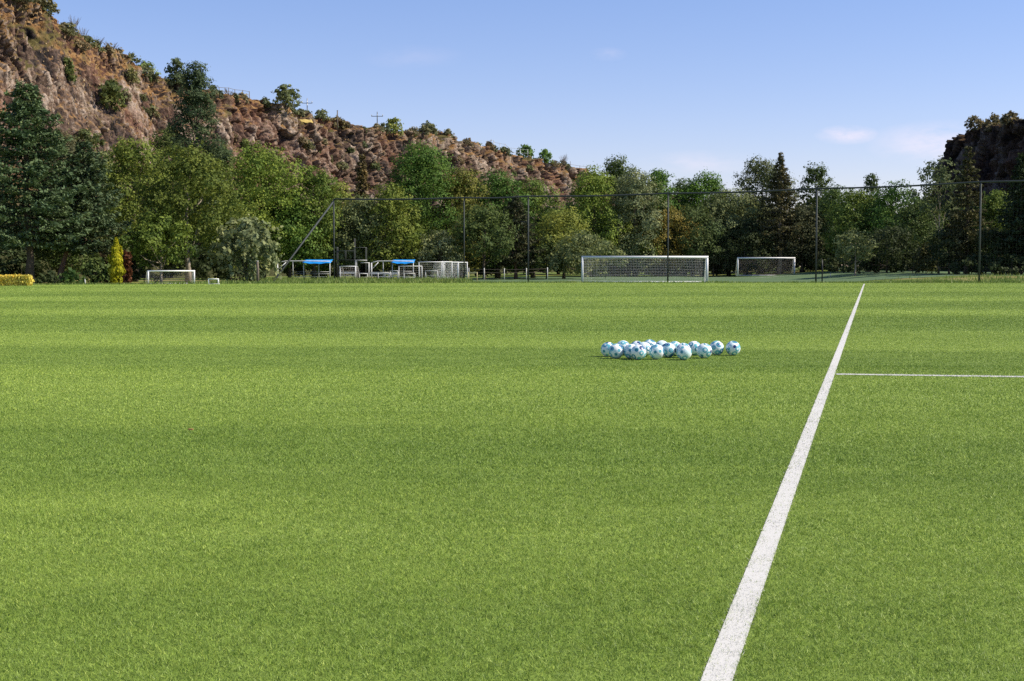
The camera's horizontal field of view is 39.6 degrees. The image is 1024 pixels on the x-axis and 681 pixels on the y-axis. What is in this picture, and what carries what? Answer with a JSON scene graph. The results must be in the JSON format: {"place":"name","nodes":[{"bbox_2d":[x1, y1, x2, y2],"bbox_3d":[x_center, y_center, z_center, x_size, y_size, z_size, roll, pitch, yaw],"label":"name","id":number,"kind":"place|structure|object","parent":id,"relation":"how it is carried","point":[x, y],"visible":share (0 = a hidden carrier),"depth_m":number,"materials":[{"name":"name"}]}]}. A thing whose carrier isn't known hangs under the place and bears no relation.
{"place":"outdoors","nodes":[
{"label":"outdoors","id":0,"kind":"place"},
{"bbox_2d":[0,0,789,278],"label":"rocky hillside","id":1,"kind":"structure","parent":0,"point":[282,126],"depth_m":234.63,"materials":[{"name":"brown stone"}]},
{"bbox_2d":[63,57,77,82],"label":"cliff shrub","id":2,"kind":"object","parent":1,"relation":"on","point":[69,67],"visible":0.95,"depth_m":208.30,"materials":[{"name":"green plant"}]},
{"bbox_2d":[72,128,105,148],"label":"cliff shrub","id":3,"kind":"object","parent":1,"relation":"on","point":[85,134],"visible":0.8,"depth_m":203.64,"materials":[{"name":"green plant"}]},
{"bbox_2d":[95,78,128,111],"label":"cliff shrub","id":4,"kind":"object","parent":1,"relation":"on","point":[110,90],"visible":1,"depth_m":213.83,"materials":[{"name":"green plant"}]},
{"bbox_2d":[164,57,188,88],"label":"cliff shrub","id":5,"kind":"object","parent":1,"relation":"on","point":[176,63],"visible":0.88,"depth_m":234.80,"materials":[{"name":"green plant"}]},
{"bbox_2d":[271,84,301,108],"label":"cliff shrub","id":6,"kind":"object","parent":1,"relation":"on","point":[285,94],"visible":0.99,"depth_m":255.87,"materials":[{"name":"green plant"}]},
{"bbox_2d":[385,116,403,136],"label":"cliff shrub","id":7,"kind":"object","parent":1,"relation":"on","point":[393,127],"visible":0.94,"depth_m":288.60,"materials":[{"name":"green plant"}]},
{"bbox_2d":[0,283,1023,680],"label":"pitch","id":8,"kind":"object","parent":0,"point":[824,673],"visible":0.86,"depth_m":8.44,"materials":[{"name":"green plant"}]},
{"bbox_2d":[676,345,691,359],"bbox_3d":[2.443,0.169,20.198,0.220,0.219,0.220,15,20,22],"label":"football","id":9,"kind":"object","parent":8,"relation":"on","point":[683,352],"visible":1,"depth_m":20.12,"materials":[{"name":"white leather"}]},
{"bbox_2d":[698,284,864,680],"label":"touchline marking","id":10,"kind":"object","parent":8,"relation":"on","point":[721,662],"visible":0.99,"depth_m":6.43,"materials":[{"name":"white paint"}]},
{"bbox_2d":[836,373,1023,376],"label":"cross line marking","id":11,"kind":"object","parent":8,"relation":"on","point":[931,375],"visible":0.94,"depth_m":17.28,"materials":[{"name":"white paint"}]},
{"bbox_2d":[8,267,1023,283],"bbox_3d":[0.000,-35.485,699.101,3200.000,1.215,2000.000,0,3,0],"label":"ground","id":12,"kind":"structure","parent":0,"point":[537,274],"depth_m":188.25,"materials":[{"name":"green plant"}]},
{"bbox_2d":[0,185,26,274],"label":"conifer tree","id":13,"kind":"object","parent":12,"relation":"on","point":[6,260],"visible":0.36,"depth_m":123.83,"materials":[{"name":"green plant"}]},
{"bbox_2d":[0,273,34,285],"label":"hedge","id":14,"kind":"object","parent":12,"relation":"on","point":[15,279],"visible":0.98,"depth_m":96.92,"materials":[{"name":"yellow plant"}]},
{"bbox_2d":[0,250,47,282],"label":"bush","id":15,"kind":"object","parent":12,"relation":"on","point":[20,270],"visible":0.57,"depth_m":125.49,"materials":[{"name":"green plant"}]},
{"bbox_2d":[35,270,62,283],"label":"bush","id":16,"kind":"object","parent":12,"relation":"on","point":[50,277],"visible":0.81,"depth_m":107.51,"materials":[{"name":"green plant"}]},
{"bbox_2d":[0,80,110,282],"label":"conifer tree","id":17,"kind":"object","parent":12,"relation":"on","point":[34,172],"visible":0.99,"depth_m":115.38,"materials":[{"name":"green plant"}]},
{"bbox_2d":[22,126,94,277],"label":"broadleaf tree","id":18,"kind":"object","parent":12,"relation":"on","point":[71,146],"visible":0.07,"depth_m":156.08,"materials":[{"name":"green plant"}]},
{"bbox_2d":[17,183,101,272],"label":"broadleaf tree","id":19,"kind":"object","parent":12,"relation":"on","point":[54,259],"visible":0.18,"depth_m":129.95,"materials":[{"name":"green plant"}]},
{"bbox_2d":[56,267,86,283],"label":"bush","id":20,"kind":"object","parent":12,"relation":"on","point":[72,276],"visible":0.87,"depth_m":106.51,"materials":[{"name":"green plant"}]},
{"bbox_2d":[32,141,134,279],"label":"conifer tree","id":21,"kind":"object","parent":12,"relation":"on","point":[90,168],"visible":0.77,"depth_m":118.83,"materials":[{"name":"green plant"}]},
{"bbox_2d":[79,253,110,283],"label":"bush","id":22,"kind":"object","parent":12,"relation":"on","point":[92,263],"visible":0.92,"depth_m":117.44,"materials":[{"name":"green plant"}]},
{"bbox_2d":[70,148,128,274],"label":"broadleaf tree","id":23,"kind":"object","parent":12,"relation":"on","point":[105,153],"visible":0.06,"depth_m":148.46,"materials":[{"name":"green plant"}]},
{"bbox_2d":[107,237,125,283],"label":"golden cypress","id":24,"kind":"object","parent":12,"relation":"on","point":[116,272],"visible":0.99,"depth_m":108.55,"materials":[{"name":"yellow plant"}]},
{"bbox_2d":[122,250,132,282],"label":"bush","id":25,"kind":"object","parent":12,"relation":"on","point":[127,262],"visible":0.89,"depth_m":115.66,"materials":[{"name":"red plant"}]},
{"bbox_2d":[89,136,181,281],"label":"broadleaf tree","id":26,"kind":"object","parent":12,"relation":"on","point":[126,157],"visible":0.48,"depth_m":134.07,"materials":[{"name":"green plant"}]},
{"bbox_2d":[130,254,172,282],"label":"bush","id":27,"kind":"object","parent":12,"relation":"on","point":[136,274],"visible":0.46,"depth_m":127.35,"materials":[{"name":"green plant"}]},
{"bbox_2d":[113,208,198,282],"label":"broadleaf tree","id":28,"kind":"object","parent":12,"relation":"on","point":[162,248],"visible":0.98,"depth_m":119.83,"materials":[{"name":"green plant"}]},
{"bbox_2d":[142,126,192,277],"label":"broadleaf tree","id":29,"kind":"object","parent":12,"relation":"on","point":[160,143],"visible":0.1,"depth_m":176.21,"materials":[{"name":"green plant"}]},
{"bbox_2d":[129,137,258,281],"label":"broadleaf tree","id":30,"kind":"object","parent":12,"relation":"on","point":[201,172],"visible":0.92,"depth_m":123.18,"materials":[{"name":"green plant"}]},
{"bbox_2d":[164,60,232,277],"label":"slender tree","id":31,"kind":"object","parent":12,"relation":"on","point":[196,96],"visible":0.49,"depth_m":170.20,"materials":[{"name":"green plant"}]},
{"bbox_2d":[172,249,235,280],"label":"bush","id":32,"kind":"object","parent":12,"relation":"on","point":[201,267],"visible":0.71,"depth_m":128.01,"materials":[{"name":"green plant"}]},
{"bbox_2d":[204,141,235,277],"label":"broadleaf tree","id":33,"kind":"object","parent":12,"relation":"on","point":[229,158],"visible":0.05,"depth_m":176.75,"materials":[{"name":"green plant"}]},
{"bbox_2d":[198,196,262,279],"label":"broadleaf tree","id":34,"kind":"object","parent":12,"relation":"on","point":[214,239],"visible":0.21,"depth_m":136.89,"materials":[{"name":"green plant"}]},
{"bbox_2d":[210,257,270,281],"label":"bush","id":35,"kind":"object","parent":12,"relation":"on","point":[261,271],"visible":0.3,"depth_m":129.66,"materials":[{"name":"green plant"}]},
{"bbox_2d":[207,214,284,281],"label":"weeping tree","id":36,"kind":"object","parent":12,"relation":"on","point":[250,239],"visible":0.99,"depth_m":118.73,"materials":[{"name":"green plant"}]},
{"bbox_2d":[210,141,307,277],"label":"broadleaf tree","id":37,"kind":"object","parent":12,"relation":"on","point":[250,170],"visible":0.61,"depth_m":153.74,"materials":[{"name":"green plant"}]},
{"bbox_2d":[257,190,328,277],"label":"broadleaf tree","id":38,"kind":"object","parent":12,"relation":"on","point":[293,246],"visible":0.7,"depth_m":154.70,"materials":[{"name":"green plant"}]},
{"bbox_2d":[279,263,327,278],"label":"bush","id":39,"kind":"object","parent":12,"relation":"on","point":[298,269],"visible":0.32,"depth_m":164.18,"materials":[{"name":"green plant"}]},
{"bbox_2d":[277,260,331,277],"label":"team shelter","id":40,"kind":"object","parent":12,"relation":"on","point":[318,262],"visible":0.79,"depth_m":146.15,"materials":[{"name":"blue paint"}]},
{"bbox_2d":[284,165,344,278],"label":"broadleaf tree","id":41,"kind":"object","parent":12,"relation":"on","point":[322,179],"visible":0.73,"depth_m":156.53,"materials":[{"name":"green plant"}]},
{"bbox_2d":[315,179,362,277],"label":"broadleaf tree","id":42,"kind":"object","parent":12,"relation":"on","point":[344,194],"visible":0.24,"depth_m":162.56,"materials":[{"name":"green plant"}]},
{"bbox_2d":[323,193,401,276],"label":"broadleaf tree","id":43,"kind":"object","parent":12,"relation":"on","point":[354,212],"visible":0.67,"depth_m":158.81,"materials":[{"name":"green plant"}]},
{"bbox_2d":[353,154,371,276],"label":"conifer tree","id":44,"kind":"object","parent":12,"relation":"on","point":[362,172],"visible":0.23,"depth_m":167.00,"materials":[{"name":"green plant"}]},
{"bbox_2d":[351,182,428,278],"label":"broadleaf tree","id":45,"kind":"object","parent":12,"relation":"on","point":[389,193],"visible":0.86,"depth_m":158.32,"materials":[{"name":"green plant"}]},
{"bbox_2d":[371,260,414,277],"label":"team shelter","id":46,"kind":"object","parent":12,"relation":"on","point":[403,262],"visible":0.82,"depth_m":147.15,"materials":[{"name":"blue paint"}]},
{"bbox_2d":[372,214,440,276],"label":"broadleaf tree","id":47,"kind":"object","parent":12,"relation":"on","point":[419,236],"visible":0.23,"depth_m":160.75,"materials":[{"name":"green plant"}]},
{"bbox_2d":[371,132,467,278],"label":"broadleaf tree","id":48,"kind":"object","parent":12,"relation":"on","point":[420,168],"visible":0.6,"depth_m":163.26,"materials":[{"name":"green plant"}]},
{"bbox_2d":[412,229,472,278],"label":"broadleaf tree","id":49,"kind":"object","parent":12,"relation":"on","point":[447,249],"visible":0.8,"depth_m":158.76,"materials":[{"name":"green plant"}]},
{"bbox_2d":[424,164,499,278],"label":"broadleaf tree","id":50,"kind":"object","parent":12,"relation":"on","point":[462,189],"visible":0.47,"depth_m":166.03,"materials":[{"name":"green plant"}]},
{"bbox_2d":[465,167,541,277],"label":"broadleaf tree","id":51,"kind":"object","parent":12,"relation":"on","point":[500,184],"visible":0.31,"depth_m":170.27,"materials":[{"name":"green plant"}]},
{"bbox_2d":[500,175,570,277],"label":"broadleaf tree","id":52,"kind":"object","parent":12,"relation":"on","point":[538,188],"visible":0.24,"depth_m":172.85,"materials":[{"name":"green plant"}]},
{"bbox_2d":[566,161,630,276],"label":"broadleaf tree","id":53,"kind":"object","parent":12,"relation":"on","point":[596,185],"visible":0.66,"depth_m":181.57,"materials":[{"name":"green plant"}]},
{"bbox_2d":[585,154,647,276],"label":"broadleaf tree","id":54,"kind":"object","parent":12,"relation":"on","point":[615,168],"visible":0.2,"depth_m":188.21,"materials":[{"name":"green plant"}]},
{"bbox_2d":[591,216,666,276],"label":"broadleaf tree","id":55,"kind":"object","parent":12,"relation":"on","point":[628,231],"visible":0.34,"depth_m":183.04,"materials":[{"name":"green plant"}]},
{"bbox_2d":[601,167,672,276],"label":"broadleaf tree","id":56,"kind":"object","parent":12,"relation":"on","point":[635,185],"visible":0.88,"depth_m":182.02,"materials":[{"name":"green plant"}]},
{"bbox_2d":[276,180,1023,282],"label":"ball stop fence","id":57,"kind":"object","parent":12,"relation":"on","point":[528,196],"visible":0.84,"depth_m":130.65,"materials":[{"name":"black metal"}]},
{"bbox_2d":[638,168,687,275],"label":"broadleaf tree","id":58,"kind":"object","parent":12,"relation":"on","point":[660,177],"visible":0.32,"depth_m":185.99,"materials":[{"name":"green plant"}]},
{"bbox_2d":[637,203,701,275],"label":"broadleaf tree","id":59,"kind":"object","parent":12,"relation":"on","point":[676,217],"visible":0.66,"depth_m":183.59,"materials":[{"name":"green plant"}]},
{"bbox_2d":[665,178,694,274],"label":"broadleaf tree","id":60,"kind":"object","parent":12,"relation":"on","point":[678,185],"visible":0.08,"depth_m":196.71,"materials":[{"name":"green plant"}]},
{"bbox_2d":[655,202,728,276],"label":"broadleaf tree","id":61,"kind":"object","parent":12,"relation":"on","point":[693,214],"visible":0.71,"depth_m":184.06,"materials":[{"name":"green plant"}]},
{"bbox_2d":[673,169,741,275],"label":"broadleaf tree","id":62,"kind":"object","parent":12,"relation":"on","point":[711,184],"visible":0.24,"depth_m":191.93,"materials":[{"name":"green plant"}]},
{"bbox_2d":[440,195,977,276],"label":"woodland","id":63,"kind":"object","parent":12,"relation":"on","point":[491,272],"visible":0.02,"depth_m":204.43,"materials":[{"name":"green plant"}]},
{"bbox_2d":[687,236,738,275],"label":"broadleaf tree","id":64,"kind":"object","parent":12,"relation":"on","point":[728,264],"visible":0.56,"depth_m":184.69,"materials":[{"name":"green plant"}]},
{"bbox_2d":[694,182,765,275],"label":"broadleaf tree","id":65,"kind":"object","parent":12,"relation":"on","point":[734,200],"visible":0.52,"depth_m":187.54,"materials":[{"name":"green plant"}]},
{"bbox_2d":[708,254,751,275],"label":"bush","id":66,"kind":"object","parent":12,"relation":"on","point":[722,271],"visible":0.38,"depth_m":186.34,"materials":[{"name":"green plant"}]},
{"bbox_2d":[703,215,785,274],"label":"broadleaf tree","id":67,"kind":"object","parent":12,"relation":"on","point":[746,229],"visible":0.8,"depth_m":184.08,"materials":[{"name":"green plant"}]},
{"bbox_2d":[732,155,801,273],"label":"broadleaf tree","id":68,"kind":"object","parent":12,"relation":"on","point":[762,172],"visible":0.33,"depth_m":191.80,"materials":[{"name":"green plant"}]},
{"bbox_2d":[753,152,807,273],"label":"conifer tree","id":69,"kind":"object","parent":12,"relation":"on","point":[779,177],"visible":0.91,"depth_m":184.68,"materials":[{"name":"green plant"}]},
{"bbox_2d":[767,199,832,272],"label":"broadleaf tree","id":70,"kind":"object","parent":12,"relation":"on","point":[804,213],"visible":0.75,"depth_m":185.10,"materials":[{"name":"green plant"}]},
{"bbox_2d":[795,161,834,258],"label":"broadleaf tree","id":71,"kind":"object","parent":12,"relation":"on","point":[817,174],"visible":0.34,"depth_m":194.83,"materials":[{"name":"green plant"}]},
{"bbox_2d":[797,233,840,270],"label":"broadleaf tree","id":72,"kind":"object","parent":12,"relation":"on","point":[826,254],"visible":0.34,"depth_m":184.73,"materials":[{"name":"green plant"}]},
{"bbox_2d":[806,182,868,270],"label":"broadleaf tree","id":73,"kind":"object","parent":12,"relation":"on","point":[831,196],"visible":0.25,"depth_m":186.51,"materials":[{"name":"green plant"}]},
{"bbox_2d":[858,173,881,268],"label":"broadleaf tree","id":74,"kind":"object","parent":12,"relation":"on","point":[868,182],"visible":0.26,"depth_m":198.70,"materials":[{"name":"green plant"}]},
{"bbox_2d":[843,256,896,272],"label":"bush","id":75,"kind":"object","parent":12,"relation":"on","point":[846,267],"visible":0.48,"depth_m":161.07,"materials":[{"name":"green plant"}]},
{"bbox_2d":[858,179,935,257],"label":"broadleaf tree","id":76,"kind":"object","parent":12,"relation":"on","point":[884,216],"visible":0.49,"depth_m":174.23,"materials":[{"name":"green plant"}]},
{"bbox_2d":[888,248,936,272],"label":"bush","id":77,"kind":"object","parent":12,"relation":"on","point":[906,262],"visible":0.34,"depth_m":156.55,"materials":[{"name":"green plant"}]},
{"bbox_2d":[909,242,940,272],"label":"bush","id":78,"kind":"object","parent":12,"relation":"on","point":[922,253],"visible":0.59,"depth_m":149.49,"materials":[{"name":"green plant"}]},
{"bbox_2d":[977,253,1023,274],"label":"bush","id":79,"kind":"object","parent":12,"relation":"on","point":[1007,262],"visible":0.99,"depth_m":136.22,"materials":[{"name":"green plant"}]},
{"bbox_2d":[33,273,1023,284],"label":"rough grass","id":80,"kind":"structure","parent":0,"point":[338,279],"depth_m":114.64,"materials":[{"name":"green plant"}]},
{"bbox_2d":[47,0,1023,266],"label":"sky","id":81,"kind":"structure","parent":0,"point":[682,88],"materials":[{"name":"blue"}]},
{"bbox_2d":[471,271,1023,282],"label":"second pitch","id":82,"kind":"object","parent":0,"point":[827,277],"visible":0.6,"depth_m":155.40,"materials":[{"name":"green plant"}]},
{"bbox_2d":[448,202,523,279],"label":"broadleaf tree","id":83,"kind":"object","parent":82,"relation":"on","point":[485,216],"visible":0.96,"depth_m":158.38,"materials":[{"name":"green plant"}]},
{"bbox_2d":[481,195,546,278],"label":"conifer tree","id":84,"kind":"object","parent":82,"relation":"on","point":[514,256],"visible":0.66,"depth_m":161.77,"materials":[{"name":"green plant"}]},
{"bbox_2d":[517,235,576,278],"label":"broadleaf tree","id":85,"kind":"object","parent":82,"relation":"on","point":[537,267],"visible":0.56,"depth_m":162.05,"materials":[{"name":"green plant"}]},
{"bbox_2d":[533,205,591,277],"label":"broadleaf tree","id":86,"kind":"object","parent":82,"relation":"on","point":[559,226],"visible":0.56,"depth_m":164.29,"materials":[{"name":"green plant"}]},
{"bbox_2d":[544,229,627,278],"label":"broadleaf tree","id":87,"kind":"object","parent":82,"relation":"on","point":[601,247],"visible":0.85,"depth_m":158.44,"materials":[{"name":"green plant"}]},
{"bbox_2d":[581,256,708,281],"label":"football goal","id":88,"kind":"object","parent":82,"relation":"on","point":[657,257],"visible":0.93,"depth_m":137.39,"materials":[{"name":"white paint"}]},
{"bbox_2d":[735,257,794,275],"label":"football goal","id":89,"kind":"object","parent":82,"relation":"on","point":[748,258],"visible":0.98,"depth_m":180.71,"materials":[{"name":"white paint"}]},
{"bbox_2d":[814,255,869,272],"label":"bush","id":90,"kind":"object","parent":82,"relation":"on","point":[834,261],"visible":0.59,"depth_m":169.16,"materials":[{"name":"green plant"}]},
{"bbox_2d":[832,228,878,275],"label":"broadleaf tree","id":91,"kind":"object","parent":82,"relation":"on","point":[863,253],"visible":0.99,"depth_m":150.91,"materials":[{"name":"green plant"}]},
{"bbox_2d":[818,189,898,269],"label":"broadleaf tree","id":92,"kind":"object","parent":82,"relation":"on","point":[852,219],"visible":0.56,"depth_m":176.18,"materials":[{"name":"green plant"}]},
{"bbox_2d":[843,223,920,272],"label":"broadleaf tree","id":93,"kind":"object","parent":82,"relation":"on","point":[881,254],"visible":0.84,"depth_m":156.26,"materials":[{"name":"green plant"}]},
{"bbox_2d":[889,192,949,271],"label":"broadleaf tree","id":94,"kind":"object","parent":82,"relation":"on","point":[922,220],"visible":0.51,"depth_m":166.70,"materials":[{"name":"green plant"}]},
{"bbox_2d":[908,155,970,272],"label":"sparse tree","id":95,"kind":"object","parent":82,"relation":"on","point":[933,167],"visible":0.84,"depth_m":151.18,"materials":[{"name":"green plant"}]},
{"bbox_2d":[917,221,977,273],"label":"broadleaf tree","id":96,"kind":"object","parent":82,"relation":"on","point":[944,258],"visible":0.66,"depth_m":144.66,"materials":[{"name":"green plant"}]},
{"bbox_2d":[940,146,992,273],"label":"conifer tree","id":97,"kind":"object","parent":82,"relation":"on","point":[966,177],"visible":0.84,"depth_m":143.08,"materials":[{"name":"green plant"}]},
{"bbox_2d":[946,253,1007,274],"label":"bush","id":98,"kind":"object","parent":82,"relation":"on","point":[954,267],"visible":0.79,"depth_m":138.67,"materials":[{"name":"green plant"}]},
{"bbox_2d":[960,226,1023,271],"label":"broadleaf tree","id":99,"kind":"object","parent":82,"relation":"on","point":[988,234],"visible":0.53,"depth_m":140.74,"materials":[{"name":"green plant"}]},
{"bbox_2d":[971,188,1016,272],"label":"broadleaf tree","id":100,"kind":"object","parent":82,"relation":"on","point":[992,204],"visible":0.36,"depth_m":150.90,"materials":[{"name":"green plant"}]},
{"bbox_2d":[990,152,1023,273],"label":"conifer tree","id":101,"kind":"object","parent":82,"relation":"on","point":[1018,221],"visible":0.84,"depth_m":139.01,"materials":[{"name":"green plant"}]},
{"bbox_2d":[877,119,1023,271],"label":"hill","id":102,"kind":"structure","parent":0,"point":[997,149],"depth_m":209.04,"materials":[{"name":"black stone"}]},
{"bbox_2d":[964,115,984,131],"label":"cliff shrub","id":103,"kind":"object","parent":102,"relation":"on","point":[972,123],"visible":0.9,"depth_m":222.79,"materials":[{"name":"green plant"}]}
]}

